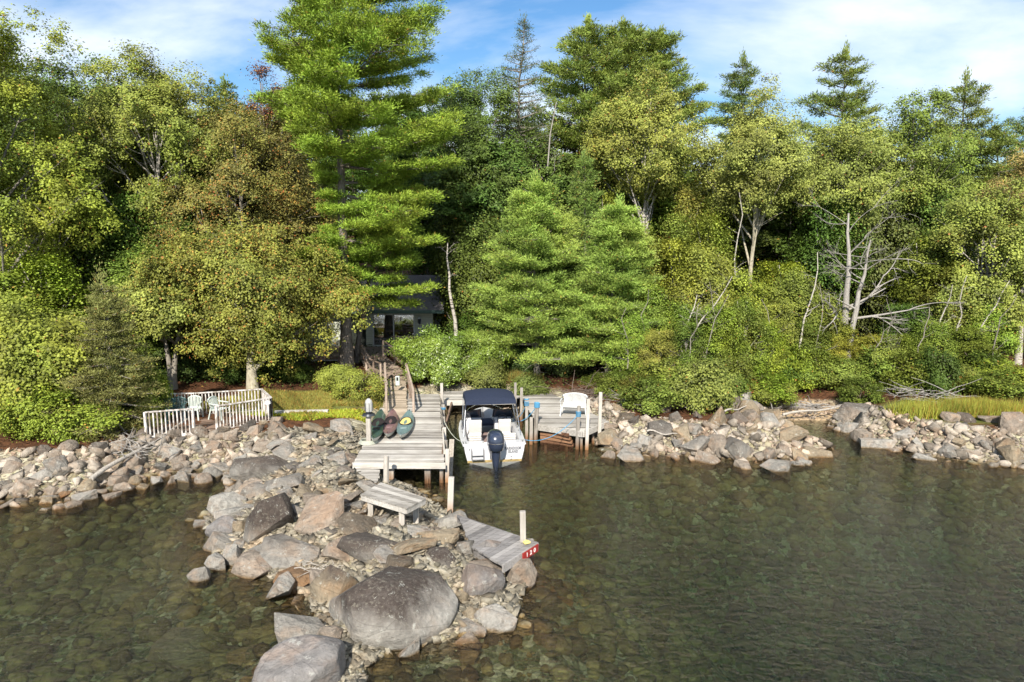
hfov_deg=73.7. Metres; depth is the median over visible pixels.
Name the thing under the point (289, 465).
boulder
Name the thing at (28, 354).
shrub tree
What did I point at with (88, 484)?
boulder
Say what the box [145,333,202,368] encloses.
shrub
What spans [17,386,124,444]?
shrub
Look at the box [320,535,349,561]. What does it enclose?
boulder
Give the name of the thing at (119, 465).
boulder
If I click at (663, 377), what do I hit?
shrub
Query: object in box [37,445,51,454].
boulder
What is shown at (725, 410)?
driftwood log
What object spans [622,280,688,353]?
sapling clump
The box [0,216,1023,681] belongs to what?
ground
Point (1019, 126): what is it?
pine tree
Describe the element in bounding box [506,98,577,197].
dead tree
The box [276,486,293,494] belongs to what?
boulder
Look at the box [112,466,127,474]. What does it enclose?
boulder
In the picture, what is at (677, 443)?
boulder
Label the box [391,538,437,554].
boulder
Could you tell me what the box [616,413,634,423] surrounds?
boulder
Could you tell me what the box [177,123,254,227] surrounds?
deciduous tree
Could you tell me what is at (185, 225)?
sapling clump
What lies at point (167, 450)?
boulder
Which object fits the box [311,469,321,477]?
boulder
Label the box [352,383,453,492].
dock
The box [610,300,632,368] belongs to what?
birch sapling
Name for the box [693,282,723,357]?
birch sapling
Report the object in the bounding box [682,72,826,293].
deciduous tree
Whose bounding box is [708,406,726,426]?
boulder
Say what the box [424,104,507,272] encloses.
pine tree
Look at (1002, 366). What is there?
shrub
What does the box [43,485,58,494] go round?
boulder
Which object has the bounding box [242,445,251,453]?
boulder
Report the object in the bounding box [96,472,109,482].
boulder
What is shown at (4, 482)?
boulder
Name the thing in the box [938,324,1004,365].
sapling clump
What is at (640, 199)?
deciduous tree
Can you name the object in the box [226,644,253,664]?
boulder
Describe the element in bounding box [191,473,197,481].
boulder
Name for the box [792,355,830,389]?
shrub
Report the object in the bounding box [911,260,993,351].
sapling clump
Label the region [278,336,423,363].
house deck
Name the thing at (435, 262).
sapling clump
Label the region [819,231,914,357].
dead tree
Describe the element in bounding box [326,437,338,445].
boulder
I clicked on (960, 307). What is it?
birch sapling
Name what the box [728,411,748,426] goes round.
boulder
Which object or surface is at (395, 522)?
boulder
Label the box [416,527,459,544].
boulder
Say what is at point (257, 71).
deciduous tree
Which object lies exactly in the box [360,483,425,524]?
bench
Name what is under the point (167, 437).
boulder
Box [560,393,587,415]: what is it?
garden loveseat
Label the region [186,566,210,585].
boulder
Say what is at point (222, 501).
boulder
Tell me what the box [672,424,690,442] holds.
boulder
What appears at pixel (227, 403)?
bank weeds
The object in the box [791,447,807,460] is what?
boulder
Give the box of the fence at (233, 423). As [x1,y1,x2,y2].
[143,388,272,437]
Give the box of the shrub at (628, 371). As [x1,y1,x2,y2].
[598,366,640,391]
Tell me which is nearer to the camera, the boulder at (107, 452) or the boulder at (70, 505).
the boulder at (70, 505)
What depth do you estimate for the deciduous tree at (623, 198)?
44.10 m
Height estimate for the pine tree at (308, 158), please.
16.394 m
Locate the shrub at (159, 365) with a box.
[137,352,166,378]
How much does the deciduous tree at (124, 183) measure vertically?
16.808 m
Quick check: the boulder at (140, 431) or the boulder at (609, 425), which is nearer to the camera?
the boulder at (140, 431)
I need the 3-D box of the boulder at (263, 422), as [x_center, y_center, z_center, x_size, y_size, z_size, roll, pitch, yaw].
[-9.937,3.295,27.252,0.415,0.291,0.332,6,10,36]
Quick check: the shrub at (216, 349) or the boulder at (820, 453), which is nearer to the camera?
the boulder at (820, 453)
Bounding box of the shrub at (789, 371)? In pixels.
[764,343,817,391]
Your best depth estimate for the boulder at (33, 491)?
21.70 m
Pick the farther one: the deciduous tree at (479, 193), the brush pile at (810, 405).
the deciduous tree at (479, 193)
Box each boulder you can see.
[0,458,24,473]
[0,480,11,485]
[0,498,14,513]
[12,478,41,497]
[27,488,38,497]
[29,467,53,480]
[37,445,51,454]
[37,507,51,514]
[39,496,54,507]
[42,455,68,477]
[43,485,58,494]
[46,495,59,503]
[52,503,67,515]
[56,439,78,451]
[58,491,72,498]
[63,497,70,503]
[64,501,84,513]
[71,489,98,507]
[76,448,88,455]
[77,479,96,491]
[89,442,109,449]
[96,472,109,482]
[97,489,107,498]
[102,491,122,506]
[104,449,110,455]
[106,475,128,486]
[110,441,127,453]
[110,458,123,468]
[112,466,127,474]
[112,482,136,495]
[123,452,144,471]
[127,475,142,485]
[130,466,144,474]
[134,427,156,438]
[135,483,149,495]
[142,476,148,483]
[143,462,152,468]
[146,627,209,670]
[149,437,160,446]
[150,476,163,489]
[153,462,167,470]
[159,443,180,461]
[160,471,171,480]
[163,476,177,491]
[165,435,170,443]
[166,429,181,438]
[171,454,186,464]
[172,463,183,470]
[174,471,190,490]
[176,436,185,442]
[179,467,192,472]
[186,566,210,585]
[189,440,201,451]
[191,425,208,437]
[191,461,200,469]
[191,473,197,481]
[193,472,213,490]
[193,520,207,530]
[195,457,206,463]
[202,467,223,482]
[202,531,234,555]
[204,552,225,573]
[205,440,222,452]
[205,515,234,537]
[207,462,229,471]
[207,491,246,515]
[213,451,225,457]
[214,506,243,518]
[217,426,229,431]
[221,474,230,481]
[223,428,238,440]
[223,544,240,566]
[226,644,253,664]
[229,455,288,481]
[231,549,271,581]
[232,520,245,532]
[233,454,246,459]
[233,539,244,547]
[235,511,245,517]
[238,479,264,489]
[239,419,255,430]
[240,481,265,499]
[241,503,253,509]
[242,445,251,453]
[243,492,293,544]
[245,424,264,436]
[248,543,261,551]
[251,634,345,681]
[252,439,267,451]
[257,432,265,437]
[258,419,267,424]
[259,533,320,571]
[264,472,304,491]
[264,571,294,600]
[266,438,291,448]
[267,432,276,439]
[268,420,286,431]
[269,416,282,422]
[272,441,295,459]
[273,566,309,595]
[274,612,324,642]
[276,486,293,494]
[277,431,286,437]
[284,461,299,469]
[286,457,296,460]
[291,503,302,517]
[291,596,303,605]
[294,491,343,534]
[295,483,312,498]
[296,467,314,474]
[298,455,321,467]
[302,422,324,432]
[303,492,318,503]
[304,432,317,440]
[309,565,358,604]
[309,569,322,583]
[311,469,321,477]
[313,445,327,451]
[313,488,332,493]
[316,625,343,638]
[317,612,329,622]
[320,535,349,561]
[321,526,337,534]
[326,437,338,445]
[326,449,333,454]
[326,451,348,464]
[329,565,457,651]
[330,418,353,435]
[335,465,354,473]
[337,512,376,535]
[337,532,397,561]
[338,478,358,485]
[344,490,361,503]
[345,453,356,462]
[350,500,364,509]
[356,480,375,490]
[357,509,367,514]
[373,513,389,524]
[373,544,393,562]
[385,554,414,567]
[390,517,406,526]
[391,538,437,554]
[396,637,419,661]
[407,524,430,535]
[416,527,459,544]
[424,547,455,567]
[429,526,440,529]
[433,510,467,528]
[454,631,481,649]
[455,589,470,601]
[456,540,473,554]
[459,618,486,638]
[461,563,504,595]
[462,606,478,618]
[469,558,501,570]
[473,539,500,564]
[474,603,516,636]
[505,558,536,591]
[537,581,573,605]
[597,428,618,445]
[601,450,615,465]
[603,422,618,429]
[611,437,622,450]
[613,403,623,410]
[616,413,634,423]
[617,445,645,469]
[628,415,638,423]
[629,442,641,449]
[637,433,651,447]
[646,420,672,436]
[649,448,658,461]
[659,405,671,412]
[669,411,681,420]
[671,438,682,448]
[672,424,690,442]
[679,435,709,451]
[687,423,702,434]
[692,411,701,417]
[694,450,720,470]
[707,434,726,454]
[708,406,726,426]
[725,436,754,459]
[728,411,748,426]
[731,395,741,406]
[732,460,752,475]
[735,390,751,399]
[737,400,759,412]
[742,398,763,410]
[742,409,760,422]
[746,424,757,434]
[752,418,760,423]
[759,459,790,480]
[760,412,779,427]
[761,447,776,460]
[764,409,780,416]
[776,443,790,455]
[778,418,793,426]
[780,425,809,441]
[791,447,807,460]
[791,461,804,470]
[795,459,812,467]
[804,446,833,462]
[832,402,870,421]
[837,422,858,436]
[850,428,873,450]
[859,437,897,455]
[887,448,901,455]
[892,427,915,438]
[910,452,936,466]
[911,436,924,448]
[938,443,956,458]
[939,411,960,421]
[952,437,965,446]
[957,412,976,422]
[966,450,981,455]
[977,416,999,422]
[979,440,994,451]
[995,438,1014,449]
[996,445,1023,469]
[998,412,1023,433]
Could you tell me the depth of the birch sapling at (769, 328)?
33.66 m
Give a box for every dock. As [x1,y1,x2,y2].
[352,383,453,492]
[514,382,608,465]
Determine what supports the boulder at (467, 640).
on the ground at (530, 646)
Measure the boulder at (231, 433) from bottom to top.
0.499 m
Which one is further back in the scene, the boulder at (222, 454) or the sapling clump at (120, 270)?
the sapling clump at (120, 270)
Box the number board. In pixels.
[522,544,537,558]
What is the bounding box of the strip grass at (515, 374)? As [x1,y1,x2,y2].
[447,367,545,380]
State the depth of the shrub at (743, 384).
31.50 m
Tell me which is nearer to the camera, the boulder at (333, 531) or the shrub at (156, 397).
the boulder at (333, 531)
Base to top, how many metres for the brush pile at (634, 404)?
1.856 m
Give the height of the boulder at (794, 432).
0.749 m
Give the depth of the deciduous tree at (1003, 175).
49.29 m
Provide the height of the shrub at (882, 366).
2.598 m
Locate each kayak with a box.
[371,409,385,440]
[383,409,398,436]
[397,410,413,437]
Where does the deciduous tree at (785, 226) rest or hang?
on the ground at (530, 646)
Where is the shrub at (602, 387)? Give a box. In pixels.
[578,369,629,400]
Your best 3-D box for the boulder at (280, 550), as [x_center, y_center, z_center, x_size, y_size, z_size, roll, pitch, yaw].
[-5.515,5.346,17.217,1.533,0.732,1.180,3,2,-1]
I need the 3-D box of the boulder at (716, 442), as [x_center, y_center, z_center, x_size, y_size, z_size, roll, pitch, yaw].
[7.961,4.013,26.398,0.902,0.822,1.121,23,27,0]
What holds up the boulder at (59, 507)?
on the lakebed stones
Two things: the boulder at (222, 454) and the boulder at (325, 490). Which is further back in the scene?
the boulder at (222, 454)
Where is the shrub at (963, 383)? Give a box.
[940,371,970,394]
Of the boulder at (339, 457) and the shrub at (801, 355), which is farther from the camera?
the shrub at (801, 355)
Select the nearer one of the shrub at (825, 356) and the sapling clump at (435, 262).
the shrub at (825, 356)
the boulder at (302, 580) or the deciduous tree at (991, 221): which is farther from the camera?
the deciduous tree at (991, 221)
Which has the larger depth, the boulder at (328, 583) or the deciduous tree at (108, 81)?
the deciduous tree at (108, 81)
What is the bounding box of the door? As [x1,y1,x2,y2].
[351,315,365,345]
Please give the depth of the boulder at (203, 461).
24.81 m
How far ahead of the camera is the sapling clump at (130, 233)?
38.41 m
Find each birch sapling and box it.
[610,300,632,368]
[623,269,667,365]
[667,287,722,359]
[670,296,704,339]
[677,272,738,354]
[688,294,729,360]
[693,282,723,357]
[728,192,744,277]
[754,300,791,366]
[798,252,822,348]
[808,283,838,350]
[864,304,900,350]
[870,298,910,346]
[907,299,937,346]
[919,285,952,347]
[946,276,972,340]
[977,280,1015,329]
[977,295,1017,351]
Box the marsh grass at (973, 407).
[884,391,1023,420]
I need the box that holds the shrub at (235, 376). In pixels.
[212,348,262,384]
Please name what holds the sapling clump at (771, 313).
on the ground at (530, 646)
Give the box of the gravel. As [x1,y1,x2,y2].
[0,398,1023,500]
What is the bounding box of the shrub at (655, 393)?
[611,373,689,415]
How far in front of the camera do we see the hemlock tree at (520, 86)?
44.49 m
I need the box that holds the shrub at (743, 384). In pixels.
[701,354,758,397]
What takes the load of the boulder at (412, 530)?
on the ground at (530, 646)
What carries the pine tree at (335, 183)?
on the ground at (530, 646)
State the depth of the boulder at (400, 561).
15.39 m
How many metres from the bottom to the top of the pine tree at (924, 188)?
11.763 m
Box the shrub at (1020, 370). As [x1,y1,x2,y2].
[1009,364,1023,383]
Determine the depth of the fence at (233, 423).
27.09 m
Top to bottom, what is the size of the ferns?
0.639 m
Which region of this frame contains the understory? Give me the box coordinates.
[178,318,1023,396]
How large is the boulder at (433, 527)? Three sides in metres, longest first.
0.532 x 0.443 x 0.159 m
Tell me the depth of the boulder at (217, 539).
17.94 m
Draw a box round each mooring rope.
[517,398,528,417]
[517,402,539,421]
[527,411,580,440]
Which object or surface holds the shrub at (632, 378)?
on the ground at (530, 646)
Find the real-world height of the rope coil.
0.133 m
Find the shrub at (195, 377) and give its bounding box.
[192,360,214,379]
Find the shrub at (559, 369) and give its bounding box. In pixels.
[541,348,582,376]
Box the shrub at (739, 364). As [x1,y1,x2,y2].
[715,348,758,398]
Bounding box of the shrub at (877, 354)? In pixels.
[865,329,911,387]
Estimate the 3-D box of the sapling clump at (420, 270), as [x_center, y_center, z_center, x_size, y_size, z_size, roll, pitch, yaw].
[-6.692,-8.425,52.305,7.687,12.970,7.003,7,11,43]
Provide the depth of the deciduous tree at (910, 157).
54.53 m
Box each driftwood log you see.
[89,418,187,479]
[647,429,676,434]
[724,405,746,411]
[782,405,840,415]
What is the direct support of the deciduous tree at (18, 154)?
on the ground at (530, 646)
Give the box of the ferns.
[247,406,365,422]
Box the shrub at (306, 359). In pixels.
[264,342,313,366]
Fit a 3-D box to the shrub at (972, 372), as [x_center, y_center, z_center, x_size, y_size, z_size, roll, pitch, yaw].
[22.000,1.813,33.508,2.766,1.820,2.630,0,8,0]
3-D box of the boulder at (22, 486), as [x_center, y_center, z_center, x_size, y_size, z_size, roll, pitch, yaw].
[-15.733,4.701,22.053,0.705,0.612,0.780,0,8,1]
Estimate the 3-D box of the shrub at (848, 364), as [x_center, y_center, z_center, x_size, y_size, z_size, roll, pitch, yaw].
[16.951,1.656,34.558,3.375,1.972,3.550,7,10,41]
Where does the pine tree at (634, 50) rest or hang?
on the ground at (530, 646)
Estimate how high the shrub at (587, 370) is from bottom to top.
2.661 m
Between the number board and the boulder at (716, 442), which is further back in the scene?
the boulder at (716, 442)
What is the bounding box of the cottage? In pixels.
[298,275,445,345]
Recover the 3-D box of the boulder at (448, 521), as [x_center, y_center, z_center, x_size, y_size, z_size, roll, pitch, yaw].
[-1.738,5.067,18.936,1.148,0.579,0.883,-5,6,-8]
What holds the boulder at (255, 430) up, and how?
on the ground at (530, 646)
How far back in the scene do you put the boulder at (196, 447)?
25.22 m
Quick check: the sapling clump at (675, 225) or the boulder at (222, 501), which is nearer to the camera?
the boulder at (222, 501)
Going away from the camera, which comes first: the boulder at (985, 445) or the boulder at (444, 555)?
the boulder at (444, 555)
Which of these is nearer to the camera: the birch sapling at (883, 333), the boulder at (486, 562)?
the boulder at (486, 562)
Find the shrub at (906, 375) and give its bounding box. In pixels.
[873,344,953,395]
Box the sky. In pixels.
[0,0,1023,188]
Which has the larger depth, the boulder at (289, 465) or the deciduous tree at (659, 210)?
the deciduous tree at (659, 210)
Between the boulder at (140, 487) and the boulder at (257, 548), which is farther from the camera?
the boulder at (140, 487)
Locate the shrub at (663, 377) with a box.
[650,366,680,392]
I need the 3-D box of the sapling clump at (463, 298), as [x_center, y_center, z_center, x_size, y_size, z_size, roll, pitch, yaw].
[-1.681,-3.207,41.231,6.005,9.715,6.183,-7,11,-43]
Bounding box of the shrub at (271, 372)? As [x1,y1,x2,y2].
[241,359,304,380]
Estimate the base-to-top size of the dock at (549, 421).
3.447 m
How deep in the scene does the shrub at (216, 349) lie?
37.40 m
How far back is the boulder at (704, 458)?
25.32 m
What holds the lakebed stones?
on the ground at (530, 646)
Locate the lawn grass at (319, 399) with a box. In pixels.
[207,388,384,414]
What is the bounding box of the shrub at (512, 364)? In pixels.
[502,332,534,372]
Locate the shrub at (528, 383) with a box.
[507,371,552,398]
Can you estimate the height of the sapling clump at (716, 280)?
7.894 m
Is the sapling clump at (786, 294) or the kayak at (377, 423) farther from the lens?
the sapling clump at (786, 294)
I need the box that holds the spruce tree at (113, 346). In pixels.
[40,256,175,443]
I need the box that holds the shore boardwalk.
[443,389,523,405]
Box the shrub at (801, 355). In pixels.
[776,340,821,391]
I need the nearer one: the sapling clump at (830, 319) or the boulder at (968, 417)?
the boulder at (968, 417)
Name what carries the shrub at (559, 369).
on the ground at (530, 646)
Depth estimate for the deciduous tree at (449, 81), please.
57.50 m
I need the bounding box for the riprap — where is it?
[0,396,1023,510]
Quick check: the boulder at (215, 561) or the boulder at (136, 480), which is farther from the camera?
the boulder at (136, 480)
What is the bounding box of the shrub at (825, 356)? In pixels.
[798,343,844,389]
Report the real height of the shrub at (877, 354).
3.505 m
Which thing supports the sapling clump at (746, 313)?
on the ground at (530, 646)
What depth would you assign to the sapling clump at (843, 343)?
35.75 m
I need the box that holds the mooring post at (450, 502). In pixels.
[447,476,453,512]
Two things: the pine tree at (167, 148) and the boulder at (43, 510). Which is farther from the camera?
the pine tree at (167, 148)
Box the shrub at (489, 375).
[463,355,508,388]
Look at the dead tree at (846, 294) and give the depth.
36.17 m
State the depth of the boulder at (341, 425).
26.29 m
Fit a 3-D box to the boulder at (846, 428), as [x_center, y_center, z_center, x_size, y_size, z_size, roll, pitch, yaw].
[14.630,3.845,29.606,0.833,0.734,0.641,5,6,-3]
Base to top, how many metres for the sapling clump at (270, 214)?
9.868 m
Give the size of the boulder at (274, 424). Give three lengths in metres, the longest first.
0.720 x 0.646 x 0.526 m
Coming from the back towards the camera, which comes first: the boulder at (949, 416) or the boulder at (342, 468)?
the boulder at (949, 416)
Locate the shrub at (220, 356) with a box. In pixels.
[205,348,243,377]
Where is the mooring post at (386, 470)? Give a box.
[383,455,388,482]
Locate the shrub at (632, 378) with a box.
[617,371,648,396]
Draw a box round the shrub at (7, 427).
[0,389,58,442]
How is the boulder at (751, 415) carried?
on the ground at (530, 646)
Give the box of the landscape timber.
[274,409,328,413]
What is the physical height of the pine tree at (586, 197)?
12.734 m
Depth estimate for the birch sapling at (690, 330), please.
31.93 m
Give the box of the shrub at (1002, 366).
[965,357,1019,385]
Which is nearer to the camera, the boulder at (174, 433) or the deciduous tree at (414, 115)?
the boulder at (174, 433)
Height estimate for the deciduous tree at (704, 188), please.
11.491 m
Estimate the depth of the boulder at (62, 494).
21.86 m
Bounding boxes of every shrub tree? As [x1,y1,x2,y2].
[0,285,150,436]
[38,301,168,373]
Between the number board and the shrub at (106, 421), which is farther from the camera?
the shrub at (106, 421)
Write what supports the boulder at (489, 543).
on the ground at (530, 646)
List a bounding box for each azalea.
[310,362,362,390]
[317,365,394,401]
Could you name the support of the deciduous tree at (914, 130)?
on the ground at (530, 646)
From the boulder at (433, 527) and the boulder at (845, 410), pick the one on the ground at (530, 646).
the boulder at (845, 410)
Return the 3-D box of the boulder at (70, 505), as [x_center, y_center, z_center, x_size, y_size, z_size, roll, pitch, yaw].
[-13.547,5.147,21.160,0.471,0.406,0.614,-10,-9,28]
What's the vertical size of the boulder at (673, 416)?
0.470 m
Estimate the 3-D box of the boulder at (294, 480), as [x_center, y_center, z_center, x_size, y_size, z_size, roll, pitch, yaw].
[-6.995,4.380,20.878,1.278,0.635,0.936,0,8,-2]
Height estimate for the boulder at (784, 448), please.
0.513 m
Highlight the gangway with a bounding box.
[360,340,414,419]
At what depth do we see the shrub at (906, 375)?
32.66 m
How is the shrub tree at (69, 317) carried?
on the ground at (530, 646)
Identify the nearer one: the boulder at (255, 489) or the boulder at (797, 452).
the boulder at (255, 489)
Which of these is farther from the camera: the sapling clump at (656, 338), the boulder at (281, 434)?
the sapling clump at (656, 338)
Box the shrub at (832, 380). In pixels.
[816,369,868,388]
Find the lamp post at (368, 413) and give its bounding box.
[362,398,374,440]
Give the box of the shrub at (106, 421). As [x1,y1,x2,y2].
[53,397,141,442]
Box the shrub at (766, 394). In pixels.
[750,373,804,406]
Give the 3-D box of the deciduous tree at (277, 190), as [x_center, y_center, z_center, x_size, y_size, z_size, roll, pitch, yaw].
[-15.577,-6.665,39.947,11.793,16.029,11.865,4,9,25]
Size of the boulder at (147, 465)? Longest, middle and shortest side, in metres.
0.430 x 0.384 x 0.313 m
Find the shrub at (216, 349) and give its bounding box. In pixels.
[197,343,228,356]
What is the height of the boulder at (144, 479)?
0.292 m
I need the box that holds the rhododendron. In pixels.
[384,323,515,387]
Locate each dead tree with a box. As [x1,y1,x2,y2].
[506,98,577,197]
[798,174,966,352]
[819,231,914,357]
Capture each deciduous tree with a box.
[0,3,128,307]
[0,31,163,284]
[0,62,59,265]
[0,107,110,250]
[11,68,74,110]
[48,38,248,248]
[52,84,170,244]
[84,66,126,119]
[86,76,144,142]
[97,273,238,389]
[119,214,380,388]
[129,83,365,323]
[131,69,189,134]
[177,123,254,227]
[186,95,274,161]
[238,59,296,159]
[258,73,336,189]
[345,74,446,274]
[362,87,454,252]
[415,75,483,159]
[418,65,552,223]
[421,138,560,274]
[491,128,603,264]
[527,116,574,154]
[556,166,656,266]
[557,146,642,208]
[576,63,715,233]
[628,162,700,269]
[631,172,733,256]
[681,169,778,243]
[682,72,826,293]
[706,195,794,302]
[726,182,834,292]
[747,172,812,264]
[783,176,925,290]
[787,110,942,289]
[838,85,991,248]
[890,144,937,184]
[899,174,1023,334]
[903,159,994,256]
[949,175,1020,282]
[974,143,1023,364]
[979,169,1022,281]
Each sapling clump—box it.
[0,268,50,329]
[1,242,115,334]
[45,199,137,316]
[63,187,160,337]
[86,236,199,355]
[130,213,227,346]
[153,192,237,347]
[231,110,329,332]
[252,202,318,345]
[400,144,446,274]
[419,140,504,333]
[427,203,477,324]
[436,207,513,335]
[443,149,523,318]
[447,302,529,353]
[476,201,550,318]
[538,236,586,332]
[594,180,628,237]
[598,309,654,372]
[613,214,671,333]
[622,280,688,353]
[633,328,682,374]
[643,236,724,327]
[653,201,701,284]
[653,300,715,358]
[659,173,726,256]
[659,319,712,362]
[665,236,739,349]
[683,203,740,291]
[698,301,749,361]
[714,265,785,343]
[716,292,780,368]
[738,301,799,354]
[748,315,796,380]
[750,258,827,314]
[764,264,830,353]
[779,186,883,335]
[786,315,839,360]
[788,289,862,352]
[814,320,861,359]
[833,192,932,340]
[851,332,881,360]
[865,227,972,335]
[868,300,948,344]
[871,330,923,360]
[883,179,984,300]
[907,316,962,361]
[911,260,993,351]
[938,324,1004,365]
[959,297,1023,365]
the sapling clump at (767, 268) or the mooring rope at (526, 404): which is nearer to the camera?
the mooring rope at (526, 404)
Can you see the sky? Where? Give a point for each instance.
(923, 45)
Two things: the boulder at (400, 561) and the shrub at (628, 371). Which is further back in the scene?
the shrub at (628, 371)
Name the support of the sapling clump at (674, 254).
on the ground at (530, 646)
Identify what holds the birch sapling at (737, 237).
on the ground at (530, 646)
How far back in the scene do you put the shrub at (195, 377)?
35.26 m
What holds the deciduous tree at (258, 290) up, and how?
on the ground at (530, 646)
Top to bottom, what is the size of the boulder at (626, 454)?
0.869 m
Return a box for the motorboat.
[459,388,525,482]
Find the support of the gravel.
on the ground at (530, 646)
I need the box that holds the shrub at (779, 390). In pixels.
[740,366,799,402]
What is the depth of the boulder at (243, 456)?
24.72 m
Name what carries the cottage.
on the ground at (530, 646)
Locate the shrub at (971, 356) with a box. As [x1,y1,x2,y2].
[951,343,1022,377]
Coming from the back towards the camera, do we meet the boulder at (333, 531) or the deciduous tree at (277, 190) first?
the deciduous tree at (277, 190)
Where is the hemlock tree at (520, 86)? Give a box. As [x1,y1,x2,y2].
[486,13,565,179]
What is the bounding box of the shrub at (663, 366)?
[626,353,691,398]
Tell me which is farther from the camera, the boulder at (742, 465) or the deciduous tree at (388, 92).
the deciduous tree at (388, 92)
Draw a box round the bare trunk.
[436,243,457,335]
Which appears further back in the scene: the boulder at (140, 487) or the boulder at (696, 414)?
the boulder at (696, 414)
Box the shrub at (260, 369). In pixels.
[241,353,284,373]
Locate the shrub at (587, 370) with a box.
[580,345,604,374]
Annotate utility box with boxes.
[395,376,399,385]
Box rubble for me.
[196,424,537,681]
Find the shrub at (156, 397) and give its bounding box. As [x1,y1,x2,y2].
[128,376,173,423]
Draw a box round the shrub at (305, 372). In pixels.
[273,363,316,383]
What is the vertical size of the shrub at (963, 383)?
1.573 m
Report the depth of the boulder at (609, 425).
28.13 m
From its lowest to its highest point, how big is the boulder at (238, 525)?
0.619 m
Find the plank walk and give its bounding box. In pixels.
[457,510,538,572]
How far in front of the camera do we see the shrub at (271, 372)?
35.38 m
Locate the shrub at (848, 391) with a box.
[831,376,891,403]
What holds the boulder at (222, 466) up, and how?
on the ground at (530, 646)
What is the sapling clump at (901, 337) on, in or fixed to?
on the ground at (530, 646)
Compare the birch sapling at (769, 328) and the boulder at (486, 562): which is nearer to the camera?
the boulder at (486, 562)
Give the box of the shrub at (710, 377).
[668,355,741,415]
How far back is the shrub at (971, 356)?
33.64 m
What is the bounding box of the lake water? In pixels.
[0,409,1023,681]
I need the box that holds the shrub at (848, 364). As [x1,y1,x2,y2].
[817,355,880,388]
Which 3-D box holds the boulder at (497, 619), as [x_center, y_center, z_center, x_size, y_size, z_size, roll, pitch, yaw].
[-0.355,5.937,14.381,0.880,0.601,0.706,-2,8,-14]
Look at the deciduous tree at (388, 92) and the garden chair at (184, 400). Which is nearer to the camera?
the garden chair at (184, 400)
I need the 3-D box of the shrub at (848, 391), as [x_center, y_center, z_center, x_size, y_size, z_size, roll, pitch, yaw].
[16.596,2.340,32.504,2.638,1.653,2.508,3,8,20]
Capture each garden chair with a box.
[154,398,176,423]
[166,396,187,419]
[182,395,203,420]
[207,396,231,420]
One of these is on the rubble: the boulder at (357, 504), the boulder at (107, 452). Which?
the boulder at (357, 504)
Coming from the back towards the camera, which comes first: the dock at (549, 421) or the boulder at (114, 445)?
the dock at (549, 421)
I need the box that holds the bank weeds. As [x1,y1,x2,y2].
[176,396,277,410]
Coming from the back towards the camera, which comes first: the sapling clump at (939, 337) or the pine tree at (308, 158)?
the pine tree at (308, 158)
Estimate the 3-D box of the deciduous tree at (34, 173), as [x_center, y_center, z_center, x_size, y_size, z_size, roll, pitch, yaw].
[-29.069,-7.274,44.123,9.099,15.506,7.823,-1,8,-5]
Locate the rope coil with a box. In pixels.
[359,438,377,444]
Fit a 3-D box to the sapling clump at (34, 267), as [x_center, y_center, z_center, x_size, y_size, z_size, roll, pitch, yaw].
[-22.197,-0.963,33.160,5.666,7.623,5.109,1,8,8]
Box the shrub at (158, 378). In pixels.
[122,366,175,424]
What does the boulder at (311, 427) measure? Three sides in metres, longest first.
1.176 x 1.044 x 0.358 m
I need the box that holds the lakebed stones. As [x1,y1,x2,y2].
[0,444,1023,681]
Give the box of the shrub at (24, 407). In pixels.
[0,373,84,435]
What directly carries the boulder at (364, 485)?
on the ground at (530, 646)
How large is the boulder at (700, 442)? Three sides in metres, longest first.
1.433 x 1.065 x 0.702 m
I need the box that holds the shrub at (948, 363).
[912,342,965,399]
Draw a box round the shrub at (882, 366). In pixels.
[847,345,904,387]
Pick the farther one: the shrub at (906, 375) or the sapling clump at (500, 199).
the sapling clump at (500, 199)
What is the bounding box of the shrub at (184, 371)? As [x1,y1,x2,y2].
[160,350,215,381]
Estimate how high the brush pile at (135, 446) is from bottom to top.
1.194 m
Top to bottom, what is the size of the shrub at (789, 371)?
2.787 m
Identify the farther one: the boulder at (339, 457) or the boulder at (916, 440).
the boulder at (916, 440)
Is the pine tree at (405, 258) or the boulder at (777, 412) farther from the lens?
the pine tree at (405, 258)
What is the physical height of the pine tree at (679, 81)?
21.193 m
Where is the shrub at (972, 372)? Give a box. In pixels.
[953,361,981,391]
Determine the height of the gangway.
2.107 m
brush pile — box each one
[109,429,168,460]
[294,559,359,576]
[534,370,632,402]
[602,391,685,409]
[776,395,841,414]
[862,377,981,403]
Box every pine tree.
[1,35,25,80]
[149,115,201,182]
[201,72,251,121]
[244,0,469,369]
[269,109,337,244]
[307,90,358,238]
[315,126,393,264]
[321,159,444,362]
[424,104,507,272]
[462,165,611,376]
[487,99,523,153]
[510,11,637,208]
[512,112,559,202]
[551,189,670,373]
[559,145,605,282]
[560,15,689,208]
[619,22,727,195]
[679,146,700,185]
[702,46,776,173]
[786,39,904,227]
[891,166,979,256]
[905,65,1013,190]
[959,122,1023,272]
[978,107,1023,290]
[983,257,1020,294]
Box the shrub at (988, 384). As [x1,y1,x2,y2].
[957,367,1023,398]
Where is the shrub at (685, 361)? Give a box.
[669,359,709,407]
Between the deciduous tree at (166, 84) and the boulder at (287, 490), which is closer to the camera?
the boulder at (287, 490)
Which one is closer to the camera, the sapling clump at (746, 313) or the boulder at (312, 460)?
the boulder at (312, 460)
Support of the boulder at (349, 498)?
on the ground at (530, 646)
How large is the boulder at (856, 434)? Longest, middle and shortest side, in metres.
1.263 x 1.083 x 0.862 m
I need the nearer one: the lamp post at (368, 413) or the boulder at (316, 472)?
the boulder at (316, 472)
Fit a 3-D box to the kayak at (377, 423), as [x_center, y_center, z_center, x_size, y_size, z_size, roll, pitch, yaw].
[-5.298,3.345,26.932,0.608,0.320,4.542,-1,8,-7]

